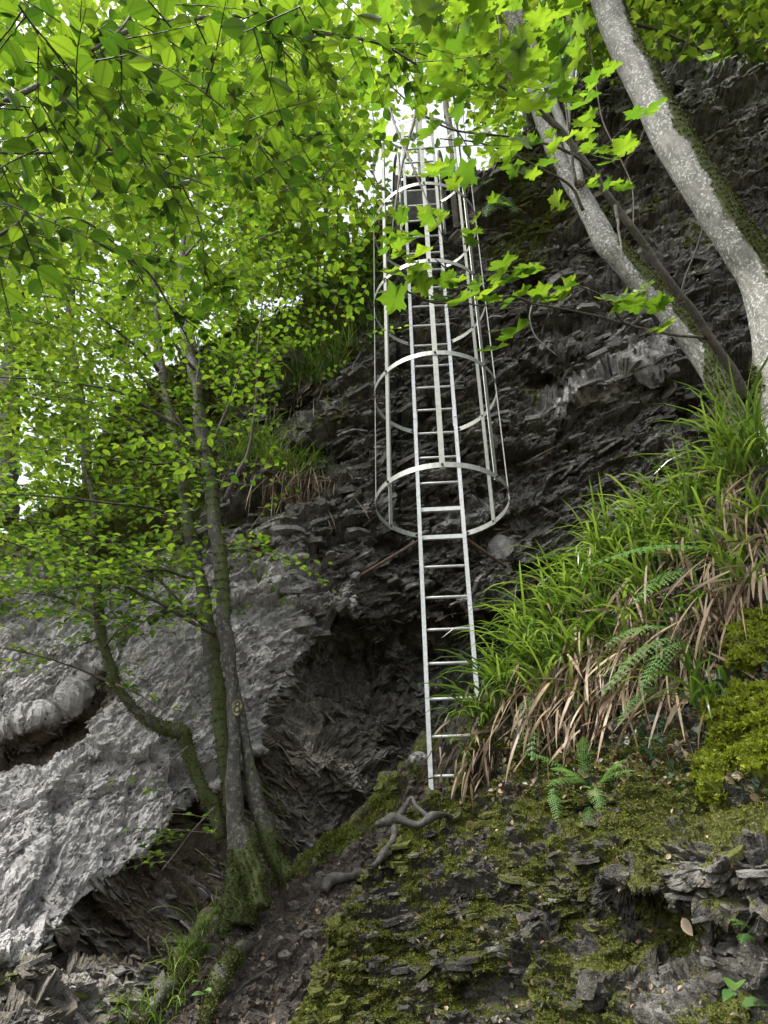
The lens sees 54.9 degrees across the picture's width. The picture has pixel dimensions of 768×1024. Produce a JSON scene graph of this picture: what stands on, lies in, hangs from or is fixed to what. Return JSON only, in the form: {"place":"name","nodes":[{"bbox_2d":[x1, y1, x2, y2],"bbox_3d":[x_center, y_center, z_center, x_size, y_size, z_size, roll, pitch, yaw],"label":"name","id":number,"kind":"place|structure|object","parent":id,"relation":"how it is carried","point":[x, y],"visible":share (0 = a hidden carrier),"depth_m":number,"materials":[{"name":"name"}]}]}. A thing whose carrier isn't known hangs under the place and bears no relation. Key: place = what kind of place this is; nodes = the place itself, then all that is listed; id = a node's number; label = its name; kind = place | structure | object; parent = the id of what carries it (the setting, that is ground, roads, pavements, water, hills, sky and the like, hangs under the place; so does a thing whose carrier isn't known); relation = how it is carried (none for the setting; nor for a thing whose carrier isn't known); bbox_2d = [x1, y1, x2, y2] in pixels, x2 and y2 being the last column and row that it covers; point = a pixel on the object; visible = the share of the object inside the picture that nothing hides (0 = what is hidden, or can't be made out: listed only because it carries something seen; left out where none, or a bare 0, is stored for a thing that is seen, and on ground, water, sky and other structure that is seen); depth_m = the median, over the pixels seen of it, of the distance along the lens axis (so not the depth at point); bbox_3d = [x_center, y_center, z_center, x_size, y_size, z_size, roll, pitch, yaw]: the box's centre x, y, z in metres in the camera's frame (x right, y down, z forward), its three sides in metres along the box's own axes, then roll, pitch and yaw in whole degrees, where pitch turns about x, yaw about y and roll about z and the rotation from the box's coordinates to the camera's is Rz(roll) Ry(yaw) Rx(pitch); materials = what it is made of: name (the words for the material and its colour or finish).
{"place":"outdoors","nodes":[
{"label":"outdoors","id":0,"kind":"place"},
{"bbox_2d":[0,0,576,532],"label":"sky","id":1,"kind":"structure","parent":0,"point":[441,132],"materials":[{"name":"white"}]},
{"bbox_2d":[155,698,498,1023],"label":"slope","id":2,"kind":"structure","parent":0,"point":[325,909],"depth_m":4.28,"materials":[{"name":"soil"}]},
{"bbox_2d":[99,977,184,1023],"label":"grass tuft","id":3,"kind":"object","parent":2,"relation":"on","point":[144,1006],"visible":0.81,"depth_m":3.31,"materials":[{"name":"green plant"}]},
{"bbox_2d":[135,956,197,1021],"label":"grass tuft","id":4,"kind":"object","parent":2,"relation":"on","point":[169,1000],"visible":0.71,"depth_m":3.46,"materials":[{"name":"green plant"}]},
{"bbox_2d":[137,928,206,997],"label":"grass tuft","id":5,"kind":"object","parent":2,"relation":"on","point":[169,962],"visible":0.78,"depth_m":3.65,"materials":[{"name":"green plant"}]},
{"bbox_2d":[133,912,221,1023],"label":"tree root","id":6,"kind":"object","parent":2,"relation":"on","point":[182,972],"visible":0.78,"depth_m":3.57,"materials":[{"name":"green plant"}]},
{"bbox_2d":[152,883,220,985],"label":"grass tuft","id":7,"kind":"object","parent":2,"relation":"on","point":[194,938],"visible":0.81,"depth_m":3.77,"materials":[{"name":"green plant"}]},
{"bbox_2d":[0,23,410,942],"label":"hornbeam tree","id":8,"kind":"object","parent":2,"relation":"on","point":[246,899],"visible":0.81,"depth_m":5.21,"materials":[{"name":"green plant"}]},
{"bbox_2d":[196,933,254,1023],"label":"tree root","id":9,"kind":"object","parent":2,"relation":"on","point":[233,956],"visible":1,"depth_m":3.60,"materials":[{"name":"green plant"}]},
{"bbox_2d":[157,766,433,1023],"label":"leaf litter","id":10,"kind":"object","parent":2,"relation":"on","point":[261,959],"visible":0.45,"depth_m":3.88,"materials":[{"name":"plant"}]},
{"bbox_2d":[151,763,444,1023],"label":"rock flakes","id":11,"kind":"object","parent":2,"relation":"on","point":[226,1009],"visible":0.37,"depth_m":3.96,"materials":[{"name":"stone"}]},
{"bbox_2d":[165,728,438,1001],"bbox_3d":[-0.467,2.105,4.685,0.300,2.050,2.992,-23,-38,31],"label":"moss","id":12,"kind":"object","parent":2,"relation":"on","point":[335,835],"visible":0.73,"depth_m":5.02,"materials":[{"name":"green plant"}]},
{"bbox_2d":[321,864,370,893],"bbox_3d":[-0.196,2.283,4.624,0.487,0.202,0.123,24,-39,-34],"label":"tree root","id":13,"kind":"object","parent":2,"relation":"on","point":[330,880],"visible":0.69,"depth_m":4.52,"materials":[{"name":"grey wood"}]},
{"bbox_2d":[0,6,767,1023],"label":"cliff","id":14,"kind":"structure","parent":0,"point":[292,662],"depth_m":7.26,"materials":[{"name":"grey stone"}]},
{"bbox_2d":[0,167,97,528],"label":"woodland tree","id":15,"kind":"object","parent":14,"relation":"on","point":[19,346],"visible":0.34,"depth_m":7.50,"materials":[{"name":"green plant"}]},
{"bbox_2d":[0,952,173,1023],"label":"rock flakes","id":16,"kind":"object","parent":14,"relation":"on","point":[71,994],"visible":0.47,"depth_m":3.32,"materials":[{"name":"grey stone"}]},
{"bbox_2d":[21,47,154,484],"bbox_3d":[-4.827,-7.129,13.789,3.189,16.732,9.376,19,-37,-29],"label":"woodland tree","id":17,"kind":"object","parent":14,"relation":"on","point":[93,322],"visible":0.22,"depth_m":8.87,"materials":[{"name":"green plant"}]},
{"bbox_2d":[0,459,226,869],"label":"crooked tree","id":18,"kind":"object","parent":14,"relation":"on","point":[205,793],"visible":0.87,"depth_m":4.58,"materials":[{"name":"green plant"}]},
{"bbox_2d":[0,559,278,964],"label":"rock flakes","id":19,"kind":"object","parent":14,"relation":"on","point":[21,927],"visible":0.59,"depth_m":5.12,"materials":[{"name":"grey stone"}]},
{"bbox_2d":[126,20,260,349],"bbox_3d":[-3.450,-9.094,15.397,2.494,17.817,8.840,11,-34,-18],"label":"woodland tree","id":20,"kind":"object","parent":14,"relation":"on","point":[219,141],"visible":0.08,"depth_m":9.82,"materials":[{"name":"green plant"}]},
{"bbox_2d":[0,257,394,570],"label":"moss","id":21,"kind":"object","parent":14,"relation":"on","point":[136,476],"visible":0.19,"depth_m":8.47,"materials":[{"name":"green plant"}]},
{"bbox_2d":[1,259,396,577],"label":"undergrowth","id":22,"kind":"object","parent":14,"relation":"on","point":[192,487],"visible":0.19,"depth_m":8.17,"materials":[{"name":"green plant"}]},
{"bbox_2d":[0,609,450,979],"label":"rock flakes","id":23,"kind":"object","parent":14,"relation":"on","point":[359,792],"visible":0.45,"depth_m":5.33,"materials":[{"name":"grey stone"}]},
{"bbox_2d":[184,334,277,414],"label":"rush clump","id":24,"kind":"object","parent":14,"relation":"on","point":[234,366],"visible":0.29,"depth_m":8.91,"materials":[{"name":"green plant"}]},
{"bbox_2d":[185,426,296,495],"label":"rush clump","id":25,"kind":"object","parent":14,"relation":"on","point":[231,459],"visible":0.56,"depth_m":7.67,"materials":[{"name":"green plant"}]},
{"bbox_2d":[208,394,302,463],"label":"rush clump","id":26,"kind":"object","parent":14,"relation":"on","point":[258,436],"visible":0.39,"depth_m":7.97,"materials":[{"name":"green plant"}]},
{"bbox_2d":[209,300,301,361],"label":"rush clump","id":27,"kind":"object","parent":14,"relation":"on","point":[249,331],"visible":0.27,"depth_m":9.42,"materials":[{"name":"green plant"}]},
{"bbox_2d":[219,417,334,519],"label":"rush clump","id":28,"kind":"object","parent":14,"relation":"on","point":[284,458],"visible":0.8,"depth_m":7.50,"materials":[{"name":"green plant"}]},
{"bbox_2d":[226,43,330,261],"bbox_3d":[-1.596,-7.330,13.661,1.892,11.649,6.791,2,-32,-6],"label":"woodland tree","id":29,"kind":"object","parent":14,"relation":"on","point":[273,225],"visible":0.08,"depth_m":9.42,"materials":[{"name":"green plant"}]},
{"bbox_2d":[163,226,396,498],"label":"undergrowth","id":30,"kind":"object","parent":14,"relation":"on","point":[251,349],"visible":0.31,"depth_m":9.28,"materials":[{"name":"green plant"}]},
{"bbox_2d":[246,347,314,419],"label":"rush clump","id":31,"kind":"object","parent":14,"relation":"on","point":[294,389],"visible":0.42,"depth_m":8.69,"materials":[{"name":"green plant"}]},
{"bbox_2d":[250,324,343,413],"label":"rush clump","id":32,"kind":"object","parent":14,"relation":"on","point":[294,348],"visible":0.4,"depth_m":8.69,"materials":[{"name":"green plant"}]},
{"bbox_2d":[228,426,367,531],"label":"rush clump","id":33,"kind":"object","parent":14,"relation":"on","point":[293,486],"visible":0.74,"depth_m":7.54,"materials":[{"name":"green plant"}]},
{"bbox_2d":[270,287,335,338],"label":"rush clump","id":34,"kind":"object","parent":14,"relation":"on","point":[306,319],"visible":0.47,"depth_m":9.58,"materials":[{"name":"green plant"}]},
{"bbox_2d":[260,255,345,318],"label":"rush clump","id":35,"kind":"object","parent":14,"relation":"on","point":[300,296],"visible":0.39,"depth_m":9.69,"materials":[{"name":"green plant"}]},
{"bbox_2d":[281,339,356,413],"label":"rush clump","id":36,"kind":"object","parent":14,"relation":"on","point":[317,376],"visible":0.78,"depth_m":8.61,"materials":[{"name":"green plant"}]},
{"bbox_2d":[283,29,375,233],"bbox_3d":[-1.392,-8.033,15.101,1.750,11.945,8.033,7,-33,-12],"label":"woodland tree","id":37,"kind":"object","parent":14,"relation":"on","point":[354,108],"visible":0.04,"depth_m":10.37,"materials":[{"name":"green plant"}]},
{"bbox_2d":[294,307,389,390],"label":"rush clump","id":38,"kind":"object","parent":14,"relation":"on","point":[338,350],"visible":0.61,"depth_m":8.77,"materials":[{"name":"green plant"}]},
{"bbox_2d":[330,264,390,329],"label":"rush clump","id":39,"kind":"object","parent":14,"relation":"on","point":[371,286],"visible":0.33,"depth_m":9.32,"materials":[{"name":"green plant"}]},
{"bbox_2d":[330,280,398,339],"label":"rush clump","id":40,"kind":"object","parent":14,"relation":"on","point":[366,322],"visible":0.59,"depth_m":9.09,"materials":[{"name":"green plant"}]},
{"bbox_2d":[0,0,767,533],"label":"distant woodland","id":41,"kind":"object","parent":14,"relation":"on","point":[718,32],"visible":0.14,"depth_m":9.38,"materials":[{"name":"green plant"}]},
{"bbox_2d":[372,0,464,174],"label":"woodland tree","id":42,"kind":"object","parent":14,"relation":"on","point":[381,28],"visible":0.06,"depth_m":8.94,"materials":[{"name":"green plant"}]},
{"bbox_2d":[394,171,458,231],"bbox_3d":[0.535,-3.988,9.518,0.793,1.143,0.085,-3,-32,3],"label":"landing board","id":43,"kind":"object","parent":14,"relation":"attached to","point":[414,198],"visible":0.43,"depth_m":9.44,"materials":[{"name":"metal"}]},
{"bbox_2d":[343,60,516,789],"bbox_3d":[0.479,-1.587,7.742,1.812,8.734,2.221,-1,-32,0],"label":"caged ladder","id":44,"kind":"object","parent":14,"relation":"attached to","point":[440,432],"visible":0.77,"depth_m":6.80,"materials":[{"name":"metal"}]},
{"bbox_2d":[374,0,514,170],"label":"woodland tree","id":45,"kind":"object","parent":14,"relation":"on","point":[487,105],"visible":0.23,"depth_m":8.45,"materials":[{"name":"green plant"}]},
{"bbox_2d":[147,29,767,730],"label":"rock flakes","id":46,"kind":"object","parent":14,"relation":"on","point":[354,533],"visible":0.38,"depth_m":8.00,"materials":[{"name":"grey stone"}]},
{"bbox_2d":[486,534,519,569],"bbox_3d":[1.209,0.432,7.485,0.264,0.466,0.374,23,-39,-33],"label":"rock","id":47,"kind":"object","parent":14,"relation":"on","point":[496,548],"visible":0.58,"depth_m":7.40,"materials":[{"name":"stone"}]},
{"bbox_2d":[491,0,662,83],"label":"woodland tree","id":48,"kind":"object","parent":14,"relation":"on","point":[587,67],"visible":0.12,"depth_m":9.90,"materials":[{"name":"green plant"}]},
{"bbox_2d":[629,0,767,36],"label":"woodland tree","id":49,"kind":"object","parent":14,"relation":"on","point":[648,14],"visible":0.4,"depth_m":8.87,"materials":[{"name":"green plant"}]},
{"bbox_2d":[295,464,767,1023],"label":"bank","id":50,"kind":"structure","parent":0,"point":[625,902],"depth_m":3.56,"materials":[{"name":"green plant"}]},
{"bbox_2d":[371,796,453,867],"bbox_3d":[0.172,2.013,4.627,0.803,0.456,0.304,20,-38,-31],"label":"root","id":51,"kind":"object","parent":50,"relation":"on","point":[391,820],"visible":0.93,"depth_m":4.63,"materials":[{"name":"grey wood"}]},
{"bbox_2d":[416,726,495,808],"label":"rush clump","id":52,"kind":"object","parent":50,"relation":"on","point":[465,765],"visible":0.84,"depth_m":4.93,"materials":[{"name":"brown plant"}]},
{"bbox_2d":[409,658,522,800],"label":"rush clump","id":53,"kind":"object","parent":50,"relation":"on","point":[487,714],"visible":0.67,"depth_m":5.06,"materials":[{"name":"green plant"}]},
{"bbox_2d":[429,625,540,748],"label":"rush clump","id":54,"kind":"object","parent":50,"relation":"on","point":[498,669],"visible":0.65,"depth_m":5.10,"materials":[{"name":"green plant"}]},
{"bbox_2d":[436,588,585,724],"bbox_3d":[0.892,0.981,5.209,1.129,1.197,1.320,-1,-32,0],"label":"rush clump","id":55,"kind":"object","parent":50,"relation":"on","point":[518,635],"visible":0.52,"depth_m":5.17,"materials":[{"name":"green plant"}]},
{"bbox_2d":[463,553,575,684],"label":"rush clump","id":56,"kind":"object","parent":50,"relation":"on","point":[538,611],"visible":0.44,"depth_m":5.26,"materials":[{"name":"green plant"}]},
{"bbox_2d":[286,808,767,1023],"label":"rock flakes","id":57,"kind":"object","parent":50,"relation":"on","point":[712,978],"visible":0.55,"depth_m":3.63,"materials":[{"name":"grey stone"}]},
{"bbox_2d":[291,756,767,1023],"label":"rock flakes","id":58,"kind":"object","parent":50,"relation":"on","point":[746,973],"visible":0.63,"depth_m":3.64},
{"bbox_2d":[514,694,544,760],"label":"fern","id":59,"kind":"object","parent":50,"relation":"on","point":[528,699],"visible":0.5,"depth_m":4.66,"materials":[{"name":"green plant"}]},
{"bbox_2d":[295,554,767,1023],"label":"moss","id":60,"kind":"object","parent":50,"relation":"on","point":[323,1012],"visible":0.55,"depth_m":3.69,"materials":[{"name":"green plant"}]},
{"bbox_2d":[295,738,767,1023],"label":"leaf litter","id":61,"kind":"object","parent":50,"relation":"on","point":[638,941],"visible":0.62,"depth_m":3.48,"materials":[{"name":"plant"}]},
{"bbox_2d":[470,629,608,786],"bbox_3d":[1.019,1.309,4.684,1.006,1.120,0.927,18,-36,-28],"label":"rush clump","id":62,"kind":"object","parent":50,"relation":"on","point":[548,729],"visible":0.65,"depth_m":4.70,"materials":[{"name":"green plant"}]},
{"bbox_2d":[342,0,748,400],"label":"sycamore sapling","id":63,"kind":"object","parent":50,"relation":"on","point":[521,64],"visible":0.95,"depth_m":4.43,"materials":[{"name":"green plant"}]},
{"bbox_2d":[524,737,593,786],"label":"fern","id":64,"kind":"object","parent":50,"relation":"on","point":[576,777],"visible":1,"depth_m":4.12,"materials":[{"name":"green plant"}]},
{"bbox_2d":[480,516,638,644],"bbox_3d":[1.210,0.589,5.359,1.036,1.095,1.313,4,-32,-8],"label":"rush clump","id":65,"kind":"object","parent":50,"relation":"on","point":[565,581],"visible":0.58,"depth_m":5.32,"materials":[{"name":"green plant"}]},
{"bbox_2d":[494,598,628,749],"bbox_3d":[1.241,1.136,4.807,1.063,1.182,0.964,-1,-32,0],"label":"rush clump","id":66,"kind":"object","parent":50,"relation":"on","point":[558,669],"visible":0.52,"depth_m":4.80,"materials":[{"name":"green plant"}]},
{"bbox_2d":[502,657,621,782],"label":"rush clump","id":67,"kind":"object","parent":50,"relation":"on","point":[567,742],"visible":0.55,"depth_m":4.43,"materials":[{"name":"beige plant"}]},
{"bbox_2d":[496,517,639,642],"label":"rush clump","id":68,"kind":"object","parent":50,"relation":"on","point":[570,564],"visible":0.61,"depth_m":5.39,"materials":[{"name":"green plant"}]},
{"bbox_2d":[508,553,667,726],"bbox_3d":[1.321,0.882,4.743,1.002,1.351,1.173,-1,-32,0],"label":"rush clump","id":69,"kind":"object","parent":50,"relation":"on","point":[605,621],"visible":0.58,"depth_m":4.87,"materials":[{"name":"green plant"}]},
{"bbox_2d":[576,970,612,1012],"bbox_3d":[0.865,1.958,3.019,0.161,0.149,0.187,-1,-32,0],"label":"rock","id":70,"kind":"object","parent":50,"relation":"on","point":[590,985],"visible":0.95,"depth_m":2.97,"materials":[{"name":"stone"}]},
{"bbox_2d":[558,619,649,760],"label":"rush clump","id":71,"kind":"object","parent":50,"relation":"on","point":[611,696],"visible":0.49,"depth_m":4.45,"materials":[{"name":"beige plant"}]},
{"bbox_2d":[536,473,677,593],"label":"rush clump","id":72,"kind":"object","parent":50,"relation":"on","point":[602,544],"visible":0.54,"depth_m":5.42,"materials":[{"name":"green plant"}]},
{"bbox_2d":[502,461,715,554],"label":"rush clump","id":73,"kind":"object","parent":50,"relation":"on","point":[657,511],"visible":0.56,"depth_m":5.33,"materials":[{"name":"green plant"}]},
{"bbox_2d":[453,0,766,472],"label":"leaning tree","id":74,"kind":"object","parent":50,"relation":"on","point":[631,269],"visible":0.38,"depth_m":6.63,"materials":[{"name":"grey plant"}]},
{"bbox_2d":[589,759,634,812],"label":"fern","id":75,"kind":"object","parent":50,"relation":"on","point":[607,777],"visible":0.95,"depth_m":3.90,"materials":[{"name":"green plant"}]},
{"bbox_2d":[475,499,767,802],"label":"leaf litter","id":76,"kind":"object","parent":50,"relation":"on","point":[754,797],"visible":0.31,"depth_m":4.19,"materials":[{"name":"brown plant"}]},
{"bbox_2d":[562,509,701,663],"bbox_3d":[1.684,0.627,4.890,0.984,1.369,0.876,-15,-34,21],"label":"rush clump","id":77,"kind":"object","parent":50,"relation":"on","point":[634,576],"visible":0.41,"depth_m":4.96,"materials":[{"name":"green plant"}]},
{"bbox_2d":[586,649,683,769],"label":"rush clump","id":78,"kind":"object","parent":50,"relation":"on","point":[634,713],"visible":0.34,"depth_m":4.13,"materials":[{"name":"brown plant"}]},
{"bbox_2d":[554,481,715,584],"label":"rush clump","id":79,"kind":"object","parent":50,"relation":"on","point":[634,532],"visible":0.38,"depth_m":5.38,"materials":[{"name":"green plant"}]},
{"bbox_2d":[600,625,684,725],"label":"fern","id":80,"kind":"object","parent":50,"relation":"on","point":[639,655],"visible":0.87,"depth_m":4.12,"materials":[{"name":"green plant"}]},
{"bbox_2d":[584,563,704,714],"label":"rush clump","id":81,"kind":"object","parent":50,"relation":"on","point":[639,624],"visible":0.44,"depth_m":4.52,"materials":[{"name":"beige plant"}]},
{"bbox_2d":[522,0,767,455],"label":"leaning tree","id":82,"kind":"object","parent":50,"relation":"on","point":[737,239],"visible":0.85,"depth_m":6.52,"materials":[{"name":"grey plant"}]},
{"bbox_2d":[588,545,702,566],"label":"fern","id":83,"kind":"object","parent":50,"relation":"on","point":[651,549],"visible":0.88,"depth_m":4.71,"materials":[{"name":"green plant"}]},
{"bbox_2d":[570,567,723,705],"bbox_3d":[1.787,0.771,4.216,1.273,0.923,0.616,8,-33,-15],"label":"rush clump","id":84,"kind":"object","parent":50,"relation":"on","point":[695,612],"visible":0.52,"depth_m":4.37,"materials":[{"name":"green plant"}]},
{"bbox_2d":[529,357,767,510],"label":"rush clump","id":85,"kind":"object","parent":50,"relation":"on","point":[745,432],"visible":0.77,"depth_m":5.13,"materials":[{"name":"green plant"}]},
{"bbox_2d":[621,496,730,631],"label":"rush clump","id":86,"kind":"object","parent":50,"relation":"on","point":[671,553],"visible":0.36,"depth_m":4.95,"materials":[{"name":"green plant"}]},
{"bbox_2d":[620,432,742,557],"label":"rush clump","id":87,"kind":"object","parent":50,"relation":"on","point":[700,492],"visible":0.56,"depth_m":5.25,"materials":[{"name":"green plant"}]},
{"bbox_2d":[632,661,740,781],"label":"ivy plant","id":88,"kind":"object","parent":50,"relation":"on","point":[670,763],"visible":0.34,"depth_m":3.79,"materials":[{"name":"green plant"}]},
{"bbox_2d":[623,639,758,747],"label":"rush clump","id":89,"kind":"object","parent":50,"relation":"on","point":[691,662],"visible":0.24,"depth_m":3.95,"materials":[{"name":"beige plant"}]},
{"bbox_2d":[637,634,752,751],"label":"rush clump","id":90,"kind":"object","parent":50,"relation":"on","point":[694,687],"visible":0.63,"depth_m":3.71,"materials":[{"name":"green plant"}]},
{"bbox_2d":[624,391,767,537],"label":"rush clump","id":91,"kind":"object","parent":50,"relation":"on","point":[715,465],"visible":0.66,"depth_m":5.14,"materials":[{"name":"green plant"}]},
{"bbox_2d":[624,456,767,609],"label":"rush clump","id":92,"kind":"object","parent":50,"relation":"on","point":[703,514],"visible":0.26,"depth_m":4.82,"materials":[{"name":"green plant"}]},
{"bbox_2d":[637,539,767,682],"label":"rush clump","id":93,"kind":"object","parent":50,"relation":"on","point":[733,571],"visible":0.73,"depth_m":4.12,"materials":[{"name":"green plant"}]},
{"bbox_2d":[688,745,732,813],"bbox_3d":[1.467,1.213,3.369,0.332,0.658,0.568,-25,-39,34],"label":"moss cushion","id":94,"kind":"object","parent":50,"relation":"on","point":[709,775],"visible":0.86,"depth_m":3.34,"materials":[{"name":"plant"}]},
{"bbox_2d":[680,465,767,577],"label":"rush clump","id":95,"kind":"object","parent":50,"relation":"on","point":[760,511],"visible":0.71,"depth_m":4.66,"materials":[{"name":"green plant"}]},
{"bbox_2d":[683,517,767,653],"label":"rush clump","id":96,"kind":"object","parent":50,"relation":"on","point":[744,553],"visible":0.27,"depth_m":4.47,"materials":[{"name":"green plant"}]},
{"bbox_2d":[693,675,767,779],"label":"moss cushion","id":97,"kind":"object","parent":50,"relation":"on","point":[737,730],"visible":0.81,"depth_m":3.42,"materials":[{"name":"green plant"}]},
{"bbox_2d":[718,604,767,678],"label":"moss cushion","id":98,"kind":"object","parent":50,"relation":"on","point":[756,627],"visible":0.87,"depth_m":3.77,"materials":[{"name":"green plant"}]},
{"bbox_2d":[722,977,765,1011],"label":"seedling","id":99,"kind":"object","parent":50,"relation":"on","point":[733,986],"visible":1,"depth_m":2.49,"materials":[{"name":"green plant"}]},
{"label":"ground","id":100,"kind":"structure","parent":0,"visible":0},
{"bbox_2d":[0,0,523,369],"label":"overhanging tree","id":101,"kind":"object","parent":100,"relation":"on","point":[110,43],"visible":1,"depth_m":2.30,"materials":[{"name":"green plant"}]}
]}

